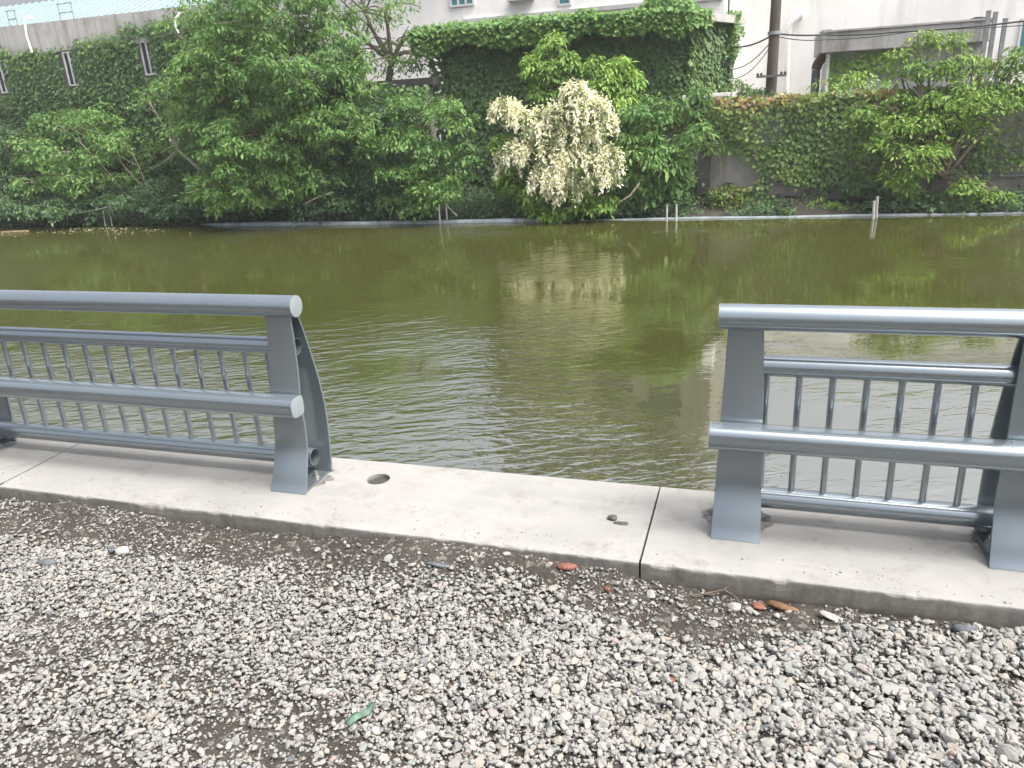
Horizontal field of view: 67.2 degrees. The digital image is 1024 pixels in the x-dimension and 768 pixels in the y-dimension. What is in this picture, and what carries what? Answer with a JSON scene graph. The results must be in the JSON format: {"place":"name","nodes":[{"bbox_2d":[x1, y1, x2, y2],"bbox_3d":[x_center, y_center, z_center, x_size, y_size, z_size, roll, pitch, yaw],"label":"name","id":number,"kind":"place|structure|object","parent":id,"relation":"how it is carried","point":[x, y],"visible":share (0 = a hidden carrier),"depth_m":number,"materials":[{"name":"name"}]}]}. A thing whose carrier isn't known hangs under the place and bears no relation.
{"place":"outdoors","nodes":[
{"label":"outdoors","id":0,"kind":"place"},
{"bbox_2d":[0,438,78,498],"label":"pavement","id":1,"kind":"structure","parent":0,"point":[21,456],"depth_m":4.18,"materials":[{"name":"concrete"}]},
{"bbox_2d":[0,0,277,24],"label":"sky","id":2,"kind":"structure","parent":0,"point":[5,3],"materials":[{"name":"white"}]},
{"bbox_2d":[0,444,658,577],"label":"pavement","id":3,"kind":"structure","parent":0,"point":[487,505],"depth_m":3.47,"materials":[{"name":"concrete"}]},
{"bbox_2d":[0,290,333,494],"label":"guard railing","id":4,"kind":"object","parent":3,"relation":"on","point":[298,453],"visible":1,"depth_m":3.70,"materials":[{"name":"grey metal"}]},
{"bbox_2d":[368,478,388,483],"bbox_3d":[-0.632,0.504,3.681,0.109,0.068,0.109,3,21,17],"label":"hole plug","id":5,"kind":"object","parent":3,"relation":"in","point":[379,481],"visible":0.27,"depth_m":3.69,"materials":[{"name":"concrete"}]},
{"bbox_2d":[607,515,616,520],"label":"mud clod","id":6,"kind":"object","parent":3,"relation":"on","point":[613,517],"visible":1,"depth_m":3.18,"materials":[{"name":"soil"}]},
{"bbox_2d":[614,521,627,524],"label":"mud clod","id":7,"kind":"object","parent":3,"relation":"on","point":[620,523],"visible":1,"depth_m":3.15,"materials":[{"name":"soil"}]},
{"bbox_2d":[0,214,1023,504],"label":"water","id":8,"kind":"structure","parent":0,"point":[594,350],"depth_m":9.72,"materials":[{"name":"green liquid"}]},
{"bbox_2d":[1,230,28,231],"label":"plank","id":9,"kind":"object","parent":8,"relation":"on","point":[16,231],"visible":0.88,"depth_m":21.58,"materials":[{"name":"brown wood"}]},
{"bbox_2d":[0,227,158,234],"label":"floating leaves","id":10,"kind":"object","parent":8,"relation":"on","point":[89,229],"visible":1,"depth_m":20.93,"materials":[{"name":"beige plant"}]},
{"bbox_2d":[200,218,543,225],"bbox_3d":[-3.883,-3.953,19.106,9.660,0.240,0.491,3,21,18],"label":"floating pipe","id":11,"kind":"object","parent":8,"relation":"on","point":[372,222],"visible":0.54,"depth_m":18.84,"materials":[{"name":"grey plastic"}]},
{"bbox_2d":[438,204,440,223],"bbox_3d":[-1.706,-3.815,18.236,0.087,0.864,0.049,3,21,17],"label":"stake","id":12,"kind":"object","parent":8,"relation":"in","point":[439,214],"visible":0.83,"depth_m":18.14,"materials":[{"name":"grey wood"}]},
{"bbox_2d":[666,205,667,220],"bbox_3d":[3.360,-3.510,16.726,0.050,0.747,0.045,3,21,17],"label":"stake","id":13,"kind":"object","parent":8,"relation":"in","point":[666,212],"visible":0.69,"depth_m":16.64,"materials":[{"name":"grey wood"}]},
{"bbox_2d":[675,204,677,220],"bbox_3d":[3.554,-3.504,16.664,0.051,0.757,0.045,3,21,17],"label":"stake","id":14,"kind":"object","parent":8,"relation":"in","point":[676,212],"visible":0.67,"depth_m":16.58,"materials":[{"name":"grey wood"}]},
{"bbox_2d":[579,212,1023,220],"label":"floating pipe","id":15,"kind":"object","parent":8,"relation":"on","point":[840,215],"visible":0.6,"depth_m":16.08,"materials":[{"name":"grey plastic"}]},
{"bbox_2d":[872,201,875,219],"bbox_3d":[7.226,-3.275,15.419,0.083,0.764,0.056,3,21,17],"label":"stake","id":16,"kind":"object","parent":8,"relation":"in","point":[873,211],"visible":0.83,"depth_m":15.34,"materials":[{"name":"grey wood"}]},
{"bbox_2d":[875,196,878,217],"bbox_3d":[7.381,-3.382,15.607,0.092,0.818,0.056,3,21,17],"label":"stake","id":17,"kind":"object","parent":8,"relation":"in","point":[876,207],"visible":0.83,"depth_m":15.53,"materials":[{"name":"grey wood"}]},
{"bbox_3d":[-11.181,-4.485,21.521,0.099,0.945,0.035,3,21,17],"label":"stake","id":18,"kind":"object","parent":8,"relation":"in","visible":0},
{"bbox_2d":[36,205,110,213],"bbox_3d":[-12.435,-4.916,21.779,2.841,0.224,0.048,4,21,19],"label":"bare pole","id":19,"kind":"object","parent":18,"relation":"on","point":[89,210],"visible":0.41,"depth_m":21.51,"materials":[{"name":"grey wood"}]},
{"bbox_2d":[0,466,1023,767],"bbox_3d":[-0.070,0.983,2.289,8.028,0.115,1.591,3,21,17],"label":"gravel","id":20,"kind":"structure","parent":0,"point":[1008,753],"depth_m":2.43,"materials":[{"name":"grey gravel"}]},
{"bbox_2d":[35,558,56,566],"bbox_3d":[-1.970,0.758,3.261,0.096,0.034,0.049,3,21,16],"label":"dark stone","id":21,"kind":"object","parent":20,"relation":"on","point":[49,562],"visible":0.97,"depth_m":3.24,"materials":[{"name":"grey stone"}]},
{"bbox_2d":[107,546,115,552],"bbox_3d":[-1.739,0.718,3.350,0.089,0.028,0.037,13,26,38],"label":"dark stone","id":22,"kind":"object","parent":20,"relation":"on","point":[112,549],"visible":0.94,"depth_m":3.33,"materials":[{"name":"grey stone"}]},
{"bbox_2d":[115,546,129,555],"bbox_3d":[-1.682,0.721,3.321,0.059,0.043,0.032,-5,20,-4],"label":"pale stone","id":23,"kind":"object","parent":20,"relation":"on","point":[122,550],"visible":1,"depth_m":3.31,"materials":[{"name":"white stone"}]},
{"bbox_2d":[345,701,375,725],"bbox_3d":[-0.460,0.999,2.335,0.096,0.028,0.026,-17,24,-33],"label":"wrapper scrap","id":24,"kind":"object","parent":20,"relation":"on","point":[356,716],"visible":1,"depth_m":2.33,"materials":[{"name":"green plastic"}]},
{"bbox_2d":[424,562,448,568],"bbox_3d":[-0.293,0.703,2.997,0.106,0.019,0.026,3,21,17],"label":"dark stone","id":25,"kind":"object","parent":20,"relation":"on","point":[439,565],"visible":1,"depth_m":2.99,"materials":[{"name":"grey stone"}]},
{"bbox_2d":[557,563,577,569],"bbox_3d":[0.211,0.696,2.938,0.080,0.023,0.036,-3,20,1],"label":"brick fragment","id":26,"kind":"object","parent":20,"relation":"on","point":[567,566],"visible":1,"depth_m":2.93,"materials":[{"name":"brick"}]},
{"bbox_2d":[603,586,610,592],"bbox_3d":[0.349,0.757,2.829,0.026,0.027,0.018,3,21,17],"label":"brick fragment","id":27,"kind":"object","parent":20,"relation":"on","point":[607,589],"visible":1,"depth_m":2.82,"materials":[{"name":"brick"}]},
{"bbox_2d":[692,584,740,603],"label":"twig","id":28,"kind":"object","parent":20,"relation":"on","point":[705,593],"visible":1,"depth_m":2.79,"materials":[{"name":"brown wood"}]},
{"bbox_2d":[726,602,740,610],"bbox_3d":[0.794,0.793,2.751,0.056,0.033,0.043,-5,20,-4],"label":"pale stone","id":29,"kind":"object","parent":20,"relation":"on","point":[734,606],"visible":1,"depth_m":2.74,"materials":[{"name":"white stone"}]},
{"bbox_2d":[751,602,765,609],"bbox_3d":[0.879,0.793,2.749,0.054,0.021,0.034,3,21,17],"label":"fragment","id":30,"kind":"object","parent":20,"relation":"on","point":[758,605],"visible":1,"depth_m":2.74,"materials":[{"name":"red brick"}]},
{"bbox_2d":[765,600,798,611],"bbox_3d":[0.955,0.786,2.726,0.122,0.025,0.037,6,22,25],"label":"brown stone","id":31,"kind":"object","parent":20,"relation":"on","point":[778,605],"visible":1,"depth_m":2.72,"materials":[{"name":"orange stone"}]},
{"bbox_2d":[819,610,842,622],"bbox_3d":[1.094,0.798,2.643,0.030,0.013,0.083,-21,27,-40],"label":"pale stone","id":32,"kind":"object","parent":20,"relation":"on","point":[829,615],"visible":1,"depth_m":2.64,"materials":[{"name":"white stone"}]},
{"bbox_2d":[951,624,977,633],"bbox_3d":[1.486,0.810,2.532,0.078,0.045,0.048,3,21,17],"label":"dark stone","id":33,"kind":"object","parent":20,"relation":"on","point":[961,627],"visible":0.77,"depth_m":2.52,"materials":[{"name":"grey stone"}]},
{"bbox_2d":[1,185,1023,225],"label":"bank","id":34,"kind":"structure","parent":0,"point":[721,210],"depth_m":17.03,"materials":[{"name":"green plant"}]},
{"bbox_2d":[0,118,70,225],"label":"leafy shrub","id":35,"kind":"object","parent":34,"relation":"on","point":[10,205],"visible":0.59,"depth_m":22.25,"materials":[{"name":"green plant"}]},
{"bbox_2d":[1,100,148,200],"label":"leafy shrub","id":36,"kind":"object","parent":34,"relation":"on","point":[43,157],"visible":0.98,"depth_m":21.39,"materials":[{"name":"green plant"}]},
{"bbox_2d":[14,174,214,226],"bbox_3d":[-11.064,-5.031,21.387,7.057,1.450,2.805,3,21,17],"label":"undergrowth bush","id":37,"kind":"object","parent":34,"relation":"on","point":[142,200],"visible":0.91,"depth_m":20.98,"materials":[{"name":"green plant"}]},
{"bbox_2d":[121,77,200,191],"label":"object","id":38,"kind":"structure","parent":34,"relation":"on","point":[156,149],"depth_m":21.20,"materials":[{"name":"green plant"}]},
{"bbox_2d":[0,0,326,200],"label":"building","id":39,"kind":"structure","parent":34,"relation":"on","point":[46,26],"depth_m":22.04,"materials":[{"name":"grey concrete"}]},
{"bbox_2d":[0,60,9,92],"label":"window","id":40,"kind":"structure","parent":39,"relation":"in","point":[2,86],"depth_m":22.84,"materials":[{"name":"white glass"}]},
{"bbox_2d":[5,10,17,25],"bbox_3d":[-14.334,-10.474,22.094,0.347,0.453,0.031,3,21,17],"label":"pipe bracket","id":41,"kind":"object","parent":39,"relation":"on","point":[12,18],"visible":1,"depth_m":22.07,"materials":[{"name":"grey metal"}]},
{"bbox_2d":[23,16,33,52],"bbox_3d":[-13.684,-9.964,21.949,0.140,0.983,0.433,3,21,17],"label":"drain hose","id":42,"kind":"object","parent":39,"relation":"hanging from","point":[26,35],"visible":1,"depth_m":21.82,"materials":[{"name":"white plastic"}]},
{"bbox_2d":[56,2,74,19],"bbox_3d":[-12.457,-10.384,21.505,0.533,0.473,0.031,3,21,17],"label":"pipe bracket","id":43,"kind":"object","parent":39,"relation":"on","point":[57,4],"visible":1,"depth_m":21.47,"materials":[{"name":"grey metal"}]},
{"bbox_2d":[61,51,81,85],"bbox_3d":[-12.569,-9.001,21.992,0.420,0.900,0.053,3,21,17],"label":"window","id":44,"kind":"structure","parent":39,"relation":"in","point":[66,56],"depth_m":22.01,"materials":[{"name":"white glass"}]},
{"bbox_2d":[0,13,281,204],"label":"climbing ivy","id":45,"kind":"object","parent":39,"relation":"attached to","point":[118,63],"visible":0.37,"depth_m":21.78,"materials":[{"name":"green plant"}]},
{"bbox_2d":[139,42,156,75],"bbox_3d":[-9.972,-8.965,21.142,0.420,0.900,0.053,3,21,17],"label":"window","id":46,"kind":"structure","parent":39,"relation":"in","point":[144,47],"depth_m":21.17,"materials":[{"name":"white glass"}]},
{"bbox_2d":[174,12,184,33],"bbox_3d":[-8.664,-9.580,20.404,0.556,0.554,0.125,-16,24,-30],"label":"drain hose","id":47,"kind":"object","parent":39,"relation":"hanging from","point":[179,13],"visible":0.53,"depth_m":20.29,"materials":[{"name":"white plastic"}]},
{"bbox_2d":[144,0,384,220],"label":"broadleaf tree","id":48,"kind":"object","parent":34,"relation":"on","point":[223,37],"visible":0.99,"depth_m":18.39,"materials":[{"name":"green plant"}]},
{"bbox_2d":[279,82,429,227],"bbox_3d":[-3.911,-5.708,19.261,3.654,3.349,2.799,3,21,17],"label":"shade tree","id":49,"kind":"object","parent":34,"relation":"on","point":[362,189],"visible":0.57,"depth_m":18.99,"materials":[{"name":"green plant"}]},
{"bbox_2d":[302,191,332,204],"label":"bare branch","id":50,"kind":"object","parent":49,"relation":"attached to","point":[319,197],"visible":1,"depth_m":18.78,"materials":[{"name":"brown plant"}]},
{"bbox_2d":[283,77,440,192],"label":"retaining wall","id":51,"kind":"structure","parent":34,"relation":"on","point":[421,82],"depth_m":19.37,"materials":[{"name":"grey concrete"}]},
{"bbox_2d":[273,84,435,204],"bbox_3d":[-4.082,-5.908,20.206,4.555,3.474,0.321,3,21,17],"label":"climbing ivy","id":52,"kind":"object","parent":51,"relation":"attached to","point":[409,89],"visible":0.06,"depth_m":19.46,"materials":[{"name":"green plant"}]},
{"bbox_2d":[308,0,437,80],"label":"slender tree","id":53,"kind":"object","parent":34,"relation":"on","point":[390,56],"visible":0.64,"depth_m":20.23,"materials":[{"name":"green plant"}]},
{"bbox_2d":[348,92,490,220],"bbox_3d":[-2.244,-5.242,18.134,3.678,3.088,2.195,3,21,17],"label":"leafy shrub","id":54,"kind":"object","parent":34,"relation":"on","point":[420,178],"visible":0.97,"depth_m":17.73,"materials":[{"name":"green plant"}]},
{"bbox_2d":[0,176,1023,226],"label":"ground cover","id":55,"kind":"object","parent":34,"relation":"on","point":[467,207],"visible":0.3,"depth_m":18.33,"materials":[{"name":"green plant"}]},
{"bbox_2d":[517,29,582,187],"bbox_3d":[0.949,-6.070,18.137,1.580,4.175,1.131,3,21,17],"label":"pale green tree","id":56,"kind":"object","parent":34,"relation":"on","point":[550,49],"visible":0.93,"depth_m":17.54,"materials":[{"name":"green plant"}]},
{"bbox_2d":[484,77,627,223],"bbox_3d":[0.918,-5.027,17.141,3.404,3.303,1.512,3,21,17],"label":"flowering bush","id":57,"kind":"object","parent":34,"relation":"on","point":[580,117],"visible":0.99,"depth_m":16.78,"materials":[{"name":"beige plant"}]},
{"bbox_2d":[574,53,650,194],"bbox_3d":[2.340,-5.709,17.756,1.837,3.600,1.094,3,21,17],"label":"pale green tree","id":58,"kind":"object","parent":34,"relation":"on","point":[613,88],"visible":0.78,"depth_m":17.25,"materials":[{"name":"green plant"}]},
{"bbox_2d":[590,85,723,211],"bbox_3d":[3.179,-5.113,17.128,2.920,2.800,1.648,0,20,9],"label":"tiered tree","id":59,"kind":"object","parent":34,"relation":"on","point":[634,144],"visible":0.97,"depth_m":16.86,"materials":[{"name":"green plant"}]},
{"bbox_2d":[618,182,639,202],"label":"bare branch","id":60,"kind":"object","parent":59,"relation":"attached to","point":[638,184],"visible":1,"depth_m":16.83,"materials":[{"name":"beige plant"}]},
{"bbox_2d":[624,198,714,216],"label":"wall foot bush","id":61,"kind":"object","parent":34,"relation":"on","point":[669,210],"visible":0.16,"depth_m":17.37,"materials":[{"name":"green plant"}]},
{"bbox_2d":[652,157,767,210],"bbox_3d":[4.529,-4.504,17.412,2.756,1.426,1.105,6,22,24],"label":"wall foot bush","id":62,"kind":"object","parent":34,"relation":"on","point":[732,192],"visible":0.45,"depth_m":17.19,"materials":[{"name":"green plant"}]},
{"bbox_2d":[756,0,786,96],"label":"utility pole","id":63,"kind":"object","parent":34,"relation":"on","point":[772,74],"visible":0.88,"depth_m":17.63,"materials":[{"name":"concrete"}]},
{"bbox_2d":[730,50,767,78],"bbox_3d":[5.876,-7.977,19.037,0.019,0.746,2.913,-5,20,-3],"label":"power cable","id":64,"kind":"object","parent":63,"relation":"attached to","point":[752,68],"visible":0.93,"depth_m":18.84,"materials":[{"name":"black rubber"}]},
{"bbox_2d":[731,45,767,69],"bbox_3d":[5.842,-8.108,18.970,0.023,0.594,2.882,-5,20,-4],"label":"power cable","id":65,"kind":"object","parent":63,"relation":"attached to","point":[752,60],"visible":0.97,"depth_m":18.89,"materials":[{"name":"black rubber"}]},
{"bbox_2d":[735,36,768,47],"bbox_3d":[5.815,-8.380,18.874,0.038,0.195,2.890,-5,20,-5],"label":"power cable","id":66,"kind":"object","parent":63,"relation":"attached to","point":[751,44],"visible":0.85,"depth_m":18.69,"materials":[{"name":"black rubber"}]},
{"bbox_2d":[780,20,1023,35],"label":"power cable","id":67,"kind":"object","parent":63,"relation":"attached to","point":[900,31],"visible":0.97,"depth_m":18.45,"materials":[{"name":"black rubber"}]},
{"bbox_2d":[780,25,1023,40],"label":"power cable","id":68,"kind":"object","parent":63,"relation":"attached to","point":[891,34],"visible":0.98,"depth_m":18.66,"materials":[{"name":"black rubber"}]},
{"bbox_2d":[805,197,850,209],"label":"wall foot bush","id":69,"kind":"object","parent":34,"relation":"on","point":[837,203],"visible":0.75,"depth_m":16.45,"materials":[{"name":"green plant"}]},
{"bbox_2d":[820,178,886,197],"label":"wall foot bush","id":70,"kind":"object","parent":34,"relation":"on","point":[858,188],"visible":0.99,"depth_m":16.23,"materials":[{"name":"green plant"}]},
{"bbox_2d":[697,87,1023,202],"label":"waterside wall","id":71,"kind":"structure","parent":34,"relation":"on","point":[716,174],"depth_m":16.66,"materials":[{"name":"grey concrete"}]},
{"bbox_2d":[704,81,988,108],"bbox_3d":[6.894,-6.028,16.172,5.659,0.407,0.878,3,21,17],"label":"ivy fringe","id":72,"kind":"object","parent":71,"relation":"on","point":[752,98],"visible":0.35,"depth_m":16.21,"materials":[{"name":"green plant"}]},
{"bbox_2d":[702,80,1023,202],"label":"climbing ivy","id":73,"kind":"object","parent":71,"relation":"attached to","point":[804,137],"visible":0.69,"depth_m":16.37,"materials":[{"name":"green plant"}]},
{"bbox_2d":[772,174,1023,185],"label":"wall pipe","id":74,"kind":"object","parent":71,"relation":"attached to","point":[936,178],"depth_m":15.93,"materials":[{"name":"grey metal"}]},
{"bbox_2d":[872,190,923,212],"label":"wall foot bush","id":75,"kind":"object","parent":34,"relation":"on","point":[905,197],"visible":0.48,"depth_m":16.03,"materials":[{"name":"green plant"}]},
{"bbox_2d":[841,28,1023,206],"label":"spreading tree","id":76,"kind":"object","parent":34,"relation":"on","point":[954,68],"visible":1,"depth_m":15.23,"materials":[{"name":"green plant"}]},
{"bbox_2d":[929,191,1023,213],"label":"wall foot bush","id":77,"kind":"object","parent":34,"relation":"on","point":[945,211],"visible":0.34,"depth_m":15.49,"materials":[{"name":"green plant"}]},
{"bbox_2d":[641,487,1023,626],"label":"concrete curb","id":78,"kind":"structure","parent":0,"point":[936,560],"depth_m":2.82,"materials":[{"name":"concrete"}]},
{"bbox_2d":[701,303,1023,571],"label":"guard railing","id":79,"kind":"object","parent":78,"relation":"on","point":[744,437],"visible":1,"depth_m":2.79,"materials":[{"name":"grey metal"}]},
{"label":"yard","id":80,"kind":"structure","parent":0,"visible":0},
{"bbox_2d":[276,0,729,140],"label":"white building","id":81,"kind":"structure","parent":80,"relation":"on","point":[437,11],"depth_m":25.12,"materials":[{"name":"white paint"}]},
{"bbox_2d":[449,0,474,7],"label":"window","id":82,"kind":"structure","parent":81,"relation":"in","point":[453,3],"depth_m":24.92,"materials":[{"name":"teal glass"}]},
{"bbox_2d":[557,0,570,5],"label":"window","id":83,"kind":"structure","parent":81,"relation":"in","point":[560,2],"depth_m":24.01,"materials":[{"name":"teal glass"}]},
{"bbox_2d":[423,12,745,191],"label":"garden block","id":84,"kind":"structure","parent":80,"relation":"on","point":[724,18],"depth_m":19.34,"materials":[{"name":"green plant"}]},
{"bbox_2d":[427,21,694,193],"bbox_3d":[1.112,-6.489,19.346,6.716,4.480,0.336,3,21,17],"label":"climbing ivy","id":85,"kind":"object","parent":84,"relation":"attached to","point":[508,67],"visible":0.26,"depth_m":19.29,"materials":[{"name":"green plant"}]},
{"bbox_2d":[406,0,745,59],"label":"ivy fringe","id":86,"kind":"object","parent":84,"relation":"attached to","point":[482,33],"visible":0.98,"depth_m":18.16,"materials":[{"name":"green plant"}]},
{"bbox_2d":[683,92,730,97],"bbox_3d":[4.620,-6.847,18.267,1.050,0.070,0.800,3,21,17],"label":"concrete ledge","id":87,"kind":"object","parent":84,"relation":"attached to","point":[721,94],"visible":0.5,"depth_m":17.83,"materials":[{"name":"white concrete"}]},
{"bbox_2d":[684,22,736,185],"bbox_3d":[5.045,-6.850,19.579,0.283,4.497,3.360,10,24,32],"label":"climbing ivy","id":88,"kind":"object","parent":84,"relation":"attached to","point":[712,52],"visible":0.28,"depth_m":19.02,"materials":[{"name":"green plant"}]},
{"bbox_2d":[723,78,788,99],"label":"leafy shrub","id":89,"kind":"object","parent":80,"relation":"on","point":[747,89],"visible":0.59,"depth_m":18.33,"materials":[{"name":"green plant"}]},
{"bbox_2d":[805,71,897,93],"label":"leafy shrub","id":90,"kind":"object","parent":80,"relation":"on","point":[855,78],"visible":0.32,"depth_m":18.50,"materials":[{"name":"green plant"}]},
{"bbox_2d":[727,0,1023,101],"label":"warehouse","id":91,"kind":"structure","parent":80,"relation":"on","point":[819,16],"depth_m":23.81,"materials":[{"name":"white paint"}]},
{"bbox_2d":[782,13,802,93],"bbox_3d":[8.862,-9.773,24.508,0.519,3.677,0.350,3,21,17],"label":"downpipe","id":92,"kind":"object","parent":91,"relation":"attached to","point":[787,42],"visible":0.69,"depth_m":24.16,"materials":[{"name":"white plastic"}]},
{"bbox_2d":[1015,18,1023,58],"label":"window","id":93,"kind":"structure","parent":91,"relation":"in","point":[1020,41],"depth_m":22.52,"materials":[{"name":"teal glass"}]},
{"bbox_2d":[814,17,992,92],"bbox_3d":[10.360,-8.111,21.202,3.840,3.070,3.780,3,21,17],"label":"annex","id":94,"kind":"object","parent":80,"relation":"on","point":[853,48],"visible":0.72,"depth_m":19.40,"materials":[{"name":"concrete"}]},
{"bbox_2d":[810,53,828,92],"bbox_3d":[8.271,-7.640,20.788,0.478,2.516,0.244,3,21,17],"label":"flue pipe","id":95,"kind":"object","parent":94,"relation":"attached to","point":[819,61],"visible":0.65,"depth_m":20.48,"materials":[{"name":"metal"}]},
{"bbox_2d":[823,53,829,92],"bbox_3d":[8.256,-7.464,20.322,0.120,2.310,0.095,3,21,17],"label":"downpipe","id":96,"kind":"object","parent":94,"relation":"attached to","point":[826,75],"visible":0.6,"depth_m":20.04,"materials":[{"name":"white plastic"}]},
{"bbox_2d":[823,49,910,91],"bbox_3d":[9.910,-7.416,19.797,3.635,2.264,0.243,3,21,17],"label":"climbing ivy","id":97,"kind":"object","parent":94,"relation":"attached to","point":[857,65],"visible":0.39,"depth_m":19.82,"materials":[{"name":"green plant"}]},
{"bbox_2d":[978,10,991,79],"bbox_3d":[11.259,-7.350,18.559,0.160,2.985,0.160,3,21,17],"label":"steel post","id":98,"kind":"object","parent":80,"relation":"on","point":[985,32],"visible":0.48,"depth_m":18.20,"materials":[{"name":"grey metal"}]},
{"bbox_2d":[983,12,997,84],"bbox_3d":[11.404,-7.324,18.521,0.160,2.945,0.160,3,21,17],"label":"steel post","id":99,"kind":"object","parent":80,"relation":"on","point":[992,36],"visible":0.5,"depth_m":18.19,"materials":[{"name":"grey metal"}]},
{"bbox_2d":[994,18,1008,85],"bbox_3d":[11.616,-7.240,18.483,0.160,2.791,0.160,3,21,17],"label":"steel post","id":100,"kind":"object","parent":80,"relation":"on","point":[1002,41],"visible":0.45,"depth_m":18.15,"materials":[{"name":"grey metal"}]}
]}

